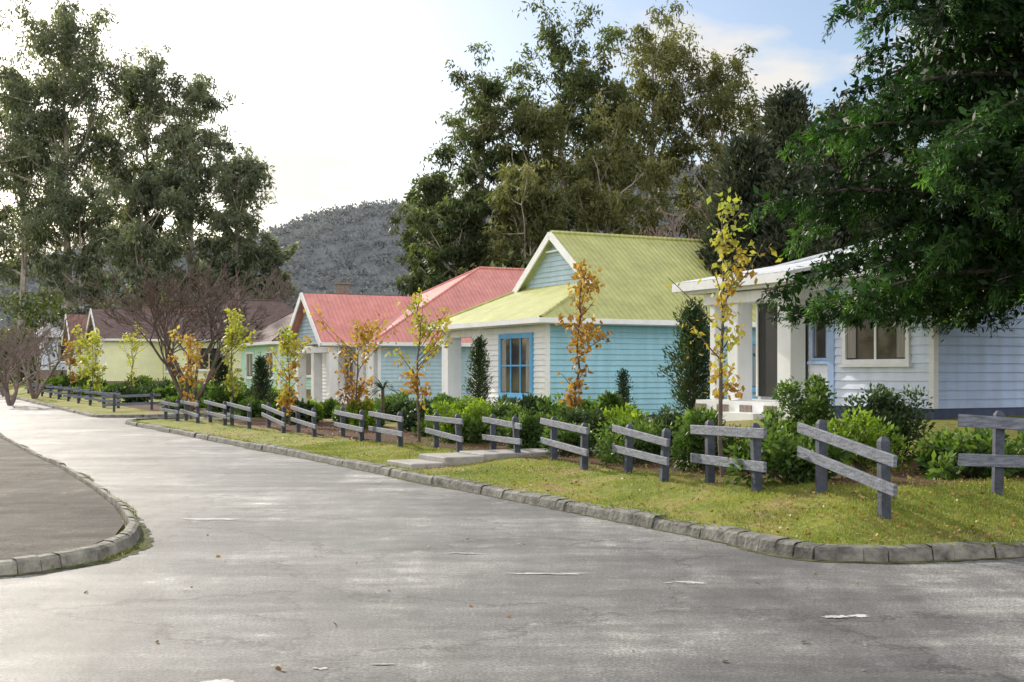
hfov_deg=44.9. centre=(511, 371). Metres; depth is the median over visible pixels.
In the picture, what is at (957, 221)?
tree
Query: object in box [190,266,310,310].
bare tree
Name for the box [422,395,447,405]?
garden shrub
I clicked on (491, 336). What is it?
wall
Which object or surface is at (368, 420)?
garden shrub
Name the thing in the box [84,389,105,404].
timber fence
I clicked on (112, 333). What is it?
wing roof
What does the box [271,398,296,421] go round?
garden shrub
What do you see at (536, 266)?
roof far side
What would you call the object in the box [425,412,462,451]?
timber fence
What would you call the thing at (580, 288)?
young autumn tree
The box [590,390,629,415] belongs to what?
garden shrub
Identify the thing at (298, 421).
timber fence
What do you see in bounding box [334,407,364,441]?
timber fence
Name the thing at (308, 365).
window
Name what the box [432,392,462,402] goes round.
garden shrub
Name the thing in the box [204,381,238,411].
garden shrub
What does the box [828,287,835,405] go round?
blue corner board
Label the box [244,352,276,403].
conifer shrub
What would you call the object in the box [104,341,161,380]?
wing side boards
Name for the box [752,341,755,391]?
side window
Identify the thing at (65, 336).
wing roof
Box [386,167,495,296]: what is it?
eucalyptus tree
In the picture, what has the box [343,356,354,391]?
front window
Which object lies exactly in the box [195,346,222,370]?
window
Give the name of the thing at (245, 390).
garden shrub
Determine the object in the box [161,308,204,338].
roof front
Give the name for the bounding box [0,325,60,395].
bare tree
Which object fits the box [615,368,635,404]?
conifer shrub
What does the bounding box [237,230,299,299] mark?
eucalyptus tree
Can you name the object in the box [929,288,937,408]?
walls corner trim
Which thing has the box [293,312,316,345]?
wing gable
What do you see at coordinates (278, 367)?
walls corner trim
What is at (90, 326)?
wing roof
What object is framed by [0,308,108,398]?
bare tree
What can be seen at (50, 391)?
timber fence
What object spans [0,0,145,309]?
eucalyptus tree
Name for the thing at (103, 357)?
wing corner trim
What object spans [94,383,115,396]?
garden shrub
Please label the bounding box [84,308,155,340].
wing barge boards
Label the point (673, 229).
bare tree
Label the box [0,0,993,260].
sky
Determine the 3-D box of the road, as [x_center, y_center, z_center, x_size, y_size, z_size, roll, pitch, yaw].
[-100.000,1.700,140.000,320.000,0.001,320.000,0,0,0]
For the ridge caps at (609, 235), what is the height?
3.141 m
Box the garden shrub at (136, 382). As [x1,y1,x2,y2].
[123,376,147,388]
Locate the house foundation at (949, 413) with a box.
[831,405,1023,418]
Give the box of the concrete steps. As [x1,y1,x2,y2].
[387,447,597,469]
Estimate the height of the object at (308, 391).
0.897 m
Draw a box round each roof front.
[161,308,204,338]
[243,312,293,341]
[317,273,468,344]
[433,279,596,325]
[795,239,910,274]
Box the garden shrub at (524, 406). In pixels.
[506,399,550,416]
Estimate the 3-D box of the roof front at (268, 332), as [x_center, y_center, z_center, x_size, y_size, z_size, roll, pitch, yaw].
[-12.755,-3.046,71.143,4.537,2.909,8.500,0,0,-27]
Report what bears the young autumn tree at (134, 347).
on the ground at (204, 426)
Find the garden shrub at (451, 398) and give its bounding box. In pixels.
[433,392,455,402]
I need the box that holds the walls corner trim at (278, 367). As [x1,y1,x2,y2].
[241,345,279,389]
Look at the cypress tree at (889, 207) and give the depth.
48.52 m
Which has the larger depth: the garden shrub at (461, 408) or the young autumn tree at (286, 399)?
the young autumn tree at (286, 399)
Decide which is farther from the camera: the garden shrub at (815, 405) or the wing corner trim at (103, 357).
the wing corner trim at (103, 357)
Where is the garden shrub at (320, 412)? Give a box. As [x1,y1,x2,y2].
[303,396,323,422]
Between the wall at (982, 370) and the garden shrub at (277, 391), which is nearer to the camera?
the wall at (982, 370)
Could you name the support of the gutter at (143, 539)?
on the road
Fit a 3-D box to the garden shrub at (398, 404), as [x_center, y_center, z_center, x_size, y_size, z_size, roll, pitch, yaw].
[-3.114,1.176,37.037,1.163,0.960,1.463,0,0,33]
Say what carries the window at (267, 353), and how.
attached to the walls
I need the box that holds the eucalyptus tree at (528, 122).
[462,97,585,267]
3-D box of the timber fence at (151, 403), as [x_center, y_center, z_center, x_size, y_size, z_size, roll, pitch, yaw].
[-15.305,1.268,49.917,2.284,0.953,0.149,0,0,-15]
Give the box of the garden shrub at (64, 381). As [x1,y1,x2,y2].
[58,374,78,390]
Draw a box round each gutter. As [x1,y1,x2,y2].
[0,444,154,576]
[127,424,1023,563]
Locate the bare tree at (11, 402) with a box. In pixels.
[0,323,71,405]
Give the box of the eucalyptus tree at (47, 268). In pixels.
[24,168,128,314]
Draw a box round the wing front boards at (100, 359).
[91,342,101,380]
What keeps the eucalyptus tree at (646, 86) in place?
on the ground at (204, 426)
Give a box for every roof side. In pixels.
[38,306,129,335]
[169,300,293,338]
[372,269,523,342]
[544,234,755,321]
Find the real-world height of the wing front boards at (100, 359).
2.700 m
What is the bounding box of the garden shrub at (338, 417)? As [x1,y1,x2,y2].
[330,405,350,426]
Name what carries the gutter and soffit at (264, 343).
on the walls
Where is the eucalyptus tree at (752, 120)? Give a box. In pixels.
[705,87,811,164]
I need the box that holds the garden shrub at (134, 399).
[121,387,149,402]
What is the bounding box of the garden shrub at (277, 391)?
[250,385,279,402]
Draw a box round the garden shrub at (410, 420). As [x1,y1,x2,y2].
[396,400,440,431]
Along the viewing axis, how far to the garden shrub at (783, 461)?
14.76 m
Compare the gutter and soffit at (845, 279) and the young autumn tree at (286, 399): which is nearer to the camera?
the gutter and soffit at (845, 279)
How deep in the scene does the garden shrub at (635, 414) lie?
24.12 m
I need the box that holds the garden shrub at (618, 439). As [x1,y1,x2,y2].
[593,415,676,465]
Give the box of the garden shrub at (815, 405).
[759,372,837,459]
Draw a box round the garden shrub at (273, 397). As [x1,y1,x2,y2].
[271,389,293,415]
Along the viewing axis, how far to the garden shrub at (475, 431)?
26.24 m
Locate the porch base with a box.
[696,399,830,420]
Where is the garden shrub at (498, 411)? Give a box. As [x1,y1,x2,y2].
[481,399,524,419]
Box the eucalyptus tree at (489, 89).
[419,41,539,277]
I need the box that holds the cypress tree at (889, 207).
[841,162,917,240]
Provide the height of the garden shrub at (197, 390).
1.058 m
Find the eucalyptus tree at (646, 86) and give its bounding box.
[589,0,719,238]
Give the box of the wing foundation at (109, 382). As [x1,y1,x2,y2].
[91,381,162,384]
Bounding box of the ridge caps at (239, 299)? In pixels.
[169,298,281,336]
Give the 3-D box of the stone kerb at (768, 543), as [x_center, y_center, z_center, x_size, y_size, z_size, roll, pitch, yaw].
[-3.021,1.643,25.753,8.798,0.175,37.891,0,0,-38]
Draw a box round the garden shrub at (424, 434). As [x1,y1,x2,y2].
[411,421,442,436]
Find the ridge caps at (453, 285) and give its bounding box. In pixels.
[371,266,525,341]
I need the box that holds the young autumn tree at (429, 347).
[384,287,460,441]
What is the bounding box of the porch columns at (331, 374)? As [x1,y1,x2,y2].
[295,347,372,402]
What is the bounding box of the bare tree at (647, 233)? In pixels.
[625,228,688,237]
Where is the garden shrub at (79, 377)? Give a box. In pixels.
[75,370,90,384]
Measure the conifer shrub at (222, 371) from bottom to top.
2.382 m
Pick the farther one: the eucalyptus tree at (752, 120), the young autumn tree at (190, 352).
the eucalyptus tree at (752, 120)
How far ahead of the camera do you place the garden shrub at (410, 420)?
31.70 m
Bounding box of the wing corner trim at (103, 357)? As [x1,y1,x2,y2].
[102,341,103,379]
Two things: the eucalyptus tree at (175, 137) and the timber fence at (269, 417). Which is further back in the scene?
the eucalyptus tree at (175, 137)
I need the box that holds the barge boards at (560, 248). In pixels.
[512,232,591,292]
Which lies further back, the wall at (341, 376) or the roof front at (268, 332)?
the roof front at (268, 332)
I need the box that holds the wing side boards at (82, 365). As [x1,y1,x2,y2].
[76,345,90,375]
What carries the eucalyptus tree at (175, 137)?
on the ground at (204, 426)
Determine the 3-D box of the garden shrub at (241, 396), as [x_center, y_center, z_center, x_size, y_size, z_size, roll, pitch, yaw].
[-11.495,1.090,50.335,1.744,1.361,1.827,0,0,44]
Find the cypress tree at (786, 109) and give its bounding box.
[749,79,841,249]
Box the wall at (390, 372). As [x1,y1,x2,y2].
[381,346,471,402]
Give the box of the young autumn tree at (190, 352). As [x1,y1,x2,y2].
[167,325,215,418]
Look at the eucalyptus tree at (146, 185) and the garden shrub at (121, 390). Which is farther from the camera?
the eucalyptus tree at (146, 185)
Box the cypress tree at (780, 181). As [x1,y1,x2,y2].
[746,156,838,303]
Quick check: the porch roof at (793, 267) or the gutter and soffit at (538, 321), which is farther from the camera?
the gutter and soffit at (538, 321)
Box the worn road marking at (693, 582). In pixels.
[183,510,865,681]
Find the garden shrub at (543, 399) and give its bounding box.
[532,394,556,406]
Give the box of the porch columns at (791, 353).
[704,287,810,400]
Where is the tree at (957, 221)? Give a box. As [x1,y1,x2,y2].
[742,0,1023,342]
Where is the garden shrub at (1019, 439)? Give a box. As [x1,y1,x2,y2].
[1005,430,1023,475]
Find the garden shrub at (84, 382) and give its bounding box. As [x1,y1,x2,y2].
[78,377,90,386]
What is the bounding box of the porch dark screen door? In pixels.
[756,300,807,396]
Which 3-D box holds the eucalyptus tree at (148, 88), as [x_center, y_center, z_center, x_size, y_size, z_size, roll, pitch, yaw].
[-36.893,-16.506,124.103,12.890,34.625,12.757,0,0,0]
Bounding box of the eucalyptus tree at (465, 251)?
[393,186,503,294]
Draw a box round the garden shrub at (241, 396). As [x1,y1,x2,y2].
[204,384,250,409]
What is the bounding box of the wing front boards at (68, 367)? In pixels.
[67,346,73,377]
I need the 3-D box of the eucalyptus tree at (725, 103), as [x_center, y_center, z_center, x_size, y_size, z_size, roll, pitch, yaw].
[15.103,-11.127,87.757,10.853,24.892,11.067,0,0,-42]
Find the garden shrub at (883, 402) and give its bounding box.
[833,383,935,465]
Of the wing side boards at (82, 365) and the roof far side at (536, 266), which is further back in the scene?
the wing side boards at (82, 365)
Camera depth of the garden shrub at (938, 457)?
14.91 m
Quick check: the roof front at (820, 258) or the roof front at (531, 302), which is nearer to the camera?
the roof front at (820, 258)
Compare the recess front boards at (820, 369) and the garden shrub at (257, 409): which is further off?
the garden shrub at (257, 409)
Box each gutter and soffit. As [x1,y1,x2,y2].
[155,338,237,341]
[234,341,283,346]
[304,342,470,347]
[426,317,755,331]
[802,262,934,281]
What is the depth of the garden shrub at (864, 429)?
16.20 m
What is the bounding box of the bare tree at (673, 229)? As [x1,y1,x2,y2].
[647,206,703,238]
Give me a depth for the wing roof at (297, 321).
56.31 m
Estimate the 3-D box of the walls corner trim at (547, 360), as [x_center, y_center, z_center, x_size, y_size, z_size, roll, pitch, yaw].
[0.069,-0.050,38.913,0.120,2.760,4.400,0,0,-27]
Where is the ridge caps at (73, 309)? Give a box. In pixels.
[36,304,129,333]
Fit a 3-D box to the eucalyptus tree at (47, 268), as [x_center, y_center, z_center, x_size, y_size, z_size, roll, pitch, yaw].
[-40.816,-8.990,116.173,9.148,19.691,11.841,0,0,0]
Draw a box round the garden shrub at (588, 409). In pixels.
[577,404,644,417]
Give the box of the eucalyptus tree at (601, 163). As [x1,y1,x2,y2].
[556,88,680,236]
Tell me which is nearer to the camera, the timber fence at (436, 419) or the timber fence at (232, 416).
the timber fence at (436, 419)
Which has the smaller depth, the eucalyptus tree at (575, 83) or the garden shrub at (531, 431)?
the garden shrub at (531, 431)
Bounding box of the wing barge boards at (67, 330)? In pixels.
[61,314,86,345]
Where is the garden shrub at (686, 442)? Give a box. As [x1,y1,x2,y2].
[668,403,748,471]
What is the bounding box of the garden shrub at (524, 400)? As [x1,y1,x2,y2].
[495,393,539,415]
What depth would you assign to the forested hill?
780.70 m
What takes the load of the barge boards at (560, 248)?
on the roof front at (531, 302)
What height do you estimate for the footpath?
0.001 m
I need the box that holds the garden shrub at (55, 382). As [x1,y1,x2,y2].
[40,376,60,389]
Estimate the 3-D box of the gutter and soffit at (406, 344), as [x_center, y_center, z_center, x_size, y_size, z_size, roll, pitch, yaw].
[-2.582,-1.165,58.059,12.100,0.170,9.200,0,0,-27]
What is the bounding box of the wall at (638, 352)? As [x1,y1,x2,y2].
[550,324,757,414]
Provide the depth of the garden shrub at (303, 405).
36.87 m
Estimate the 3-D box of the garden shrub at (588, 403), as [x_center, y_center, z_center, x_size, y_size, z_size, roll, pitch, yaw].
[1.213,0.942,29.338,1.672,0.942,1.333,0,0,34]
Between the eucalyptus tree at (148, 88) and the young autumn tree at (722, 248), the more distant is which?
the eucalyptus tree at (148, 88)
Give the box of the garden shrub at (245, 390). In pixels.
[235,385,252,395]
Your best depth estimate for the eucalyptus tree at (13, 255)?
124.62 m
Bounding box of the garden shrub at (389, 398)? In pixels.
[375,390,414,420]
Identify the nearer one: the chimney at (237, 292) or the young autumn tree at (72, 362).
the young autumn tree at (72, 362)
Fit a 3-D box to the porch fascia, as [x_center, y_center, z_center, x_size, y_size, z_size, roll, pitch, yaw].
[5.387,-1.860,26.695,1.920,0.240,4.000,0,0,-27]
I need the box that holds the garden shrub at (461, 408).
[420,395,497,442]
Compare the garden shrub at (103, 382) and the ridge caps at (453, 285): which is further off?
the garden shrub at (103, 382)
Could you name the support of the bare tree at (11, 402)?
on the ground at (204, 426)
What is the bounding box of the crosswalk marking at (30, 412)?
[6,411,49,413]
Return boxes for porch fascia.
[672,272,838,294]
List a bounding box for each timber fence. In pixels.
[39,383,52,395]
[46,384,61,397]
[54,385,70,398]
[63,386,80,400]
[73,387,92,402]
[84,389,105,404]
[98,390,120,407]
[102,392,160,411]
[159,399,179,420]
[180,399,199,422]
[204,400,226,424]
[227,401,251,428]
[261,402,285,432]
[291,405,316,436]
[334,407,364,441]
[368,410,403,446]
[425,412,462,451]
[482,414,521,452]
[540,417,588,469]
[612,424,670,481]
[690,420,766,492]
[797,419,896,518]
[957,411,1023,494]
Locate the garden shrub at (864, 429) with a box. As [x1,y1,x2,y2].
[813,405,918,473]
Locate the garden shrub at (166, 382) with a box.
[138,376,173,397]
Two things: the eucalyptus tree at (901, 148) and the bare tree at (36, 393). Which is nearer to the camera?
the bare tree at (36, 393)
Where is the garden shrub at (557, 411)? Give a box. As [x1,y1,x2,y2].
[548,404,582,418]
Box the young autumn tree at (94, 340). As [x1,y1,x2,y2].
[68,324,106,395]
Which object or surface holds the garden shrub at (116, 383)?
on the ground at (204, 426)
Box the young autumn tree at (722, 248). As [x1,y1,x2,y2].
[667,187,782,476]
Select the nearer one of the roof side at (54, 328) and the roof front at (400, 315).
the roof front at (400, 315)
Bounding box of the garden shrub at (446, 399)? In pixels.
[430,394,457,413]
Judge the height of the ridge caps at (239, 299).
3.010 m
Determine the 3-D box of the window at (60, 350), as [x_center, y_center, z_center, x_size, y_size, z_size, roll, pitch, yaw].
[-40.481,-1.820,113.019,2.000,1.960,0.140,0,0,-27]
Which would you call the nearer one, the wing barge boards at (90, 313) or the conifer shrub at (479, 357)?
the conifer shrub at (479, 357)
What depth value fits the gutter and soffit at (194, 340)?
82.48 m
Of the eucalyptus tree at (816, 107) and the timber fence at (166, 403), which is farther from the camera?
the eucalyptus tree at (816, 107)
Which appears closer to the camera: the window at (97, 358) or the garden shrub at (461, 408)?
the garden shrub at (461, 408)
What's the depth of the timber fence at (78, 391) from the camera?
60.97 m
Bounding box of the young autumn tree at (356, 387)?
[303,303,397,424]
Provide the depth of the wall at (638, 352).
38.26 m
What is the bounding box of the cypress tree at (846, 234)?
[810,92,890,249]
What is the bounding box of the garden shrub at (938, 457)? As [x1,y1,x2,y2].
[912,425,1023,479]
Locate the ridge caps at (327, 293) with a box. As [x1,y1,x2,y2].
[238,293,398,340]
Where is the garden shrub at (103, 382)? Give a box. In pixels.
[86,379,106,387]
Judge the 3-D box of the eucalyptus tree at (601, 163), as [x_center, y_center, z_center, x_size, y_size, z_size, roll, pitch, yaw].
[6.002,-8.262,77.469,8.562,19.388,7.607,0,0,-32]
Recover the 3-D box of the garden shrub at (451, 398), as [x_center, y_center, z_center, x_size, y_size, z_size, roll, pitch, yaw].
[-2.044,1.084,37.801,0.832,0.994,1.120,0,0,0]
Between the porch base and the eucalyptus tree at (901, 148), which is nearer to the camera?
the porch base
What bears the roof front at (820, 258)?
on the gutter and soffit at (845, 279)
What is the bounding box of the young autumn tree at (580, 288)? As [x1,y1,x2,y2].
[554,256,613,409]
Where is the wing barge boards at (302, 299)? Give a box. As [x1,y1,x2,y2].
[287,292,348,347]
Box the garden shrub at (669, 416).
[632,404,685,459]
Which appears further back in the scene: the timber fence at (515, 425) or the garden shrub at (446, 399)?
the garden shrub at (446, 399)
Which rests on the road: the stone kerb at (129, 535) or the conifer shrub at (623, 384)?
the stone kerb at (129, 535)
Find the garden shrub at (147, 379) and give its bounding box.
[136,374,156,387]
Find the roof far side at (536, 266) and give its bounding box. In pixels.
[519,240,551,290]
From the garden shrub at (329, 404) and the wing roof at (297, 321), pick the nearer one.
the garden shrub at (329, 404)
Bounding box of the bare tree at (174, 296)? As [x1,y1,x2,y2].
[69,257,270,410]
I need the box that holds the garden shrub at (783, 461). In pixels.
[723,411,850,487]
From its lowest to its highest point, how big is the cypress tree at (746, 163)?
10.555 m
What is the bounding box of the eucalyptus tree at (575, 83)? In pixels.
[491,0,633,252]
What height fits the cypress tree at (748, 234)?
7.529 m
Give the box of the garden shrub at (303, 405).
[286,395,317,424]
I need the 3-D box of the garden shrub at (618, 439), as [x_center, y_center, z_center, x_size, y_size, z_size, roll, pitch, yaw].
[2.033,1.106,19.715,1.448,0.846,1.403,0,0,0]
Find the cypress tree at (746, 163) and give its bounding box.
[697,121,783,265]
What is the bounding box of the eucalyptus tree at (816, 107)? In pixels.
[813,104,882,167]
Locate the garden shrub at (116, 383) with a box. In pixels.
[104,381,123,387]
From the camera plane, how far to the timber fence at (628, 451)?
17.00 m
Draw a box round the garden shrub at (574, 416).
[556,405,607,443]
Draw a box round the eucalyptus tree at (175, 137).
[134,68,244,307]
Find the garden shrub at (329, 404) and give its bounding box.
[319,396,341,418]
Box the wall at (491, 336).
[484,324,544,404]
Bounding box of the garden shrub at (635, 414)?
[595,403,649,440]
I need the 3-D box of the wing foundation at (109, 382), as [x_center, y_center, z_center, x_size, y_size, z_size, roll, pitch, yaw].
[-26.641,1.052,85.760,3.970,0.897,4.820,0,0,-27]
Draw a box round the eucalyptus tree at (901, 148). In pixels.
[889,126,961,164]
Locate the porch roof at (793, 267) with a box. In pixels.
[672,258,845,283]
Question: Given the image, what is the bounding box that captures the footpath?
[0,438,123,559]
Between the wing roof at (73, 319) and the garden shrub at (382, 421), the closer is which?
the garden shrub at (382, 421)
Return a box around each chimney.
[228,289,240,298]
[334,282,350,293]
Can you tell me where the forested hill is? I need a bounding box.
[0,145,925,356]
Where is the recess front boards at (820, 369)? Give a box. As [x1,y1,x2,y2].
[762,290,827,399]
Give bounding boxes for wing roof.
[62,314,72,343]
[66,315,90,341]
[86,315,92,339]
[91,309,192,338]
[291,301,316,345]
[303,293,418,342]
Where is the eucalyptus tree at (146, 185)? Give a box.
[73,166,195,308]
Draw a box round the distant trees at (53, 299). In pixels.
[0,287,172,381]
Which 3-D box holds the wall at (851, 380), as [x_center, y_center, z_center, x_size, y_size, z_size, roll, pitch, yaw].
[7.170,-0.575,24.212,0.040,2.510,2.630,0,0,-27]
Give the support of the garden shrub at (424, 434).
on the ground at (204, 426)
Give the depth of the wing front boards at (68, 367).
100.21 m
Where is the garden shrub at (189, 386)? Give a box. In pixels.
[177,377,197,393]
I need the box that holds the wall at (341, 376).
[322,346,376,402]
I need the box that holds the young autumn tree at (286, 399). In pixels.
[266,324,312,425]
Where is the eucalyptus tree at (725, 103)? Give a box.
[637,39,763,238]
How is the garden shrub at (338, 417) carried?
on the ground at (204, 426)
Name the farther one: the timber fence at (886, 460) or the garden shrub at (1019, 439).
the garden shrub at (1019, 439)
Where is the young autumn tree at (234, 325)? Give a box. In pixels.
[219,308,255,401]
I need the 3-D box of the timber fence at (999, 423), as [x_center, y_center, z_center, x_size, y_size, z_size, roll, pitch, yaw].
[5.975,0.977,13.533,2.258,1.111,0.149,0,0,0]
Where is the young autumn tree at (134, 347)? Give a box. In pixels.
[118,322,149,402]
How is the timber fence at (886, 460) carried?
on the ground at (204, 426)
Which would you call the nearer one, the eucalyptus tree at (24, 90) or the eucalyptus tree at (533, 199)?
the eucalyptus tree at (533, 199)
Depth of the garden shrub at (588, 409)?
28.51 m
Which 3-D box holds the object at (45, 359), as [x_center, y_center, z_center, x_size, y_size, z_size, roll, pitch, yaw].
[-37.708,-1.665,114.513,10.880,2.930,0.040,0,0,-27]
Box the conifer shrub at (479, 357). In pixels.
[462,334,494,410]
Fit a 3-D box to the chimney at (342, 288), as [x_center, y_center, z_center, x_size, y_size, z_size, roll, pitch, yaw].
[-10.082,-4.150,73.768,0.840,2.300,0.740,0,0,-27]
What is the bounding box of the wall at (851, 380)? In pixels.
[834,276,928,408]
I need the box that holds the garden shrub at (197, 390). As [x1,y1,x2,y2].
[189,387,200,396]
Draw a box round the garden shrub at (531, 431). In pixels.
[498,407,553,448]
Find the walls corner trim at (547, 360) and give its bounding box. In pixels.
[482,324,549,399]
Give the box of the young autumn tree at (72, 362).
[59,338,82,384]
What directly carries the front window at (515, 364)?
attached to the walls
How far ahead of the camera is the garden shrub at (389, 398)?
38.06 m
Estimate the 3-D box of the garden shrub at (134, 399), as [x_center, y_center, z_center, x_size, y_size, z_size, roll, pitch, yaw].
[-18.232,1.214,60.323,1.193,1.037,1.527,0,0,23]
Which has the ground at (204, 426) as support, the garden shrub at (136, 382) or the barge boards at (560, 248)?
the garden shrub at (136, 382)
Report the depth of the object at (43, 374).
112.36 m
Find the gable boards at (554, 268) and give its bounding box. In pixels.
[525,244,579,288]
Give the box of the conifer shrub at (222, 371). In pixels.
[205,355,237,394]
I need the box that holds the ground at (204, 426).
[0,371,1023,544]
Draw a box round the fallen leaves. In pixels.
[84,425,1023,670]
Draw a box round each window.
[57,341,66,362]
[94,347,98,372]
[164,348,168,372]
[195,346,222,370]
[246,352,254,378]
[265,351,274,379]
[306,354,310,377]
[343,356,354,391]
[496,333,533,399]
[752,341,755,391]
[807,311,827,363]
[838,307,913,366]
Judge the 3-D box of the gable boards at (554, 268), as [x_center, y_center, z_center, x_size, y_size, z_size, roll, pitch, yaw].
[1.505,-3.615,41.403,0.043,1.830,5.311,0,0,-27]
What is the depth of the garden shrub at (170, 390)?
63.28 m
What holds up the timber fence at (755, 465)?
on the ground at (204, 426)
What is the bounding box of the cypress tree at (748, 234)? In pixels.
[693,201,764,355]
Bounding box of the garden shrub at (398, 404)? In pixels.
[386,396,419,422]
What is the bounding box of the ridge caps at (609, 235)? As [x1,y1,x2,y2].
[426,230,703,325]
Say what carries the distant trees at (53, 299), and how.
on the ground at (204, 426)
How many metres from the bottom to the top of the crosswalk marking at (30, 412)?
0.001 m
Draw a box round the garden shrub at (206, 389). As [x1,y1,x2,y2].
[198,384,210,399]
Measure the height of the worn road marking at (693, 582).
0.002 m
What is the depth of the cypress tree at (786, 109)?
45.49 m
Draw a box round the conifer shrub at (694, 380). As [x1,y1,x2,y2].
[650,296,726,412]
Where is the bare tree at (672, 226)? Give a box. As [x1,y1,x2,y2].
[622,195,712,235]
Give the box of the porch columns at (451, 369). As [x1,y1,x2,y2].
[442,329,481,400]
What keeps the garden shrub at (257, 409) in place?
on the ground at (204, 426)
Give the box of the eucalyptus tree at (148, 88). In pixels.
[82,40,216,306]
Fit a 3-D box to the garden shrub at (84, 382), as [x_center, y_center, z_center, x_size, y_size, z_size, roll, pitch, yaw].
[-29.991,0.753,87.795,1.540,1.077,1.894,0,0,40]
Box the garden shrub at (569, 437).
[537,416,598,456]
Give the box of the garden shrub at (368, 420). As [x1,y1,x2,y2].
[346,397,375,429]
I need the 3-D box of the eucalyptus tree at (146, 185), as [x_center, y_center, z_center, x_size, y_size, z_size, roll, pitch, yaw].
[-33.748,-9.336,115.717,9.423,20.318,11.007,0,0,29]
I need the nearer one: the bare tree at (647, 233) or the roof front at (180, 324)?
the bare tree at (647, 233)
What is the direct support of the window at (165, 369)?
attached to the walls
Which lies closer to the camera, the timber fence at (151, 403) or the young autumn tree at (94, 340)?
the timber fence at (151, 403)
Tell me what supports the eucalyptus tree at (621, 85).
on the ground at (204, 426)
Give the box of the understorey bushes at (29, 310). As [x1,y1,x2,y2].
[0,231,612,382]
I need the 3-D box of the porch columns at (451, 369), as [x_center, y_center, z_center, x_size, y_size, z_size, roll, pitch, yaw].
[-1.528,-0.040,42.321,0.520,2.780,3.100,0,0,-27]
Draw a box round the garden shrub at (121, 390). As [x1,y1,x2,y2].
[110,381,145,397]
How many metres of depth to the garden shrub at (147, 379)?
77.42 m
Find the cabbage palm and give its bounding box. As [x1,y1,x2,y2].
[364,378,403,422]
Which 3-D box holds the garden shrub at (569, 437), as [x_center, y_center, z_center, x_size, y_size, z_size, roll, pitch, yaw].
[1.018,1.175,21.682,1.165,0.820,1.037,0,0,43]
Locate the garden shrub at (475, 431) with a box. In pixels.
[443,412,505,443]
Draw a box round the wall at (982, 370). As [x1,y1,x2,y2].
[938,301,1023,408]
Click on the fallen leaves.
(762, 526)
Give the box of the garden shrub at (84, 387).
[71,384,102,395]
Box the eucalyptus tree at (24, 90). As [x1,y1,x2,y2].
[0,54,99,383]
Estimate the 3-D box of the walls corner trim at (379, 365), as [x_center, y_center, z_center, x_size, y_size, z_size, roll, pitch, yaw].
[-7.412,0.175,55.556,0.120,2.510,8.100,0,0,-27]
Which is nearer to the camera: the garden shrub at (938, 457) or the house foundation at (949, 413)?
the garden shrub at (938, 457)
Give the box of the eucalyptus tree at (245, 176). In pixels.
[187,143,277,298]
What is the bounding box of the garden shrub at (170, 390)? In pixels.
[152,384,177,398]
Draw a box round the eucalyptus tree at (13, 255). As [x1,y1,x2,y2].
[0,104,63,311]
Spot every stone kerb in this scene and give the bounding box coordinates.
[0,393,239,417]
[0,433,140,574]
[125,417,1023,561]
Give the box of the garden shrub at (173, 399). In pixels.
[160,394,207,408]
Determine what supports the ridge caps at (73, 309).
on the roof front
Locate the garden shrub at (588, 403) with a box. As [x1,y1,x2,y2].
[531,392,596,416]
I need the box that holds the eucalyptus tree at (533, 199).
[447,154,570,280]
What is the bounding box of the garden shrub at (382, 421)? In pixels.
[372,410,384,426]
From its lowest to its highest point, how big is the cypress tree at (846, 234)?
12.110 m
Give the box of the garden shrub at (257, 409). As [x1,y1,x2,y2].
[234,396,271,417]
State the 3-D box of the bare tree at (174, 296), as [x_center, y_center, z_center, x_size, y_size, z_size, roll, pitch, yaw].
[-13.055,-1.519,50.030,9.936,6.443,6.895,0,0,30]
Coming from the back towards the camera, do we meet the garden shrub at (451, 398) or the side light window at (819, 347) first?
the garden shrub at (451, 398)
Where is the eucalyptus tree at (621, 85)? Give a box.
[554,50,653,235]
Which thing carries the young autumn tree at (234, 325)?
on the ground at (204, 426)
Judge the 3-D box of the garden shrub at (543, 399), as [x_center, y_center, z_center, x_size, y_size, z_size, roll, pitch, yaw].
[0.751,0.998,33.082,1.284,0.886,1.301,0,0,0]
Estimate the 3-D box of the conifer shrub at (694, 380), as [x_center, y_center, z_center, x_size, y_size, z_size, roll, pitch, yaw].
[4.588,-0.301,31.034,1.814,3.169,2.246,0,0,32]
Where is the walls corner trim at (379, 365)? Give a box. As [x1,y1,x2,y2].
[377,346,380,398]
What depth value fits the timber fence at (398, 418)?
25.64 m
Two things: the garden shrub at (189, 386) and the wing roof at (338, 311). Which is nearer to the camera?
the wing roof at (338, 311)
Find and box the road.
[0,396,1023,681]
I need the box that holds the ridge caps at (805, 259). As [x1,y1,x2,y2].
[767,238,883,267]
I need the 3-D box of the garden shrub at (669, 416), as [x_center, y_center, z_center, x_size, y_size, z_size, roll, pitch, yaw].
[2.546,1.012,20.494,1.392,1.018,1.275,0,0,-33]

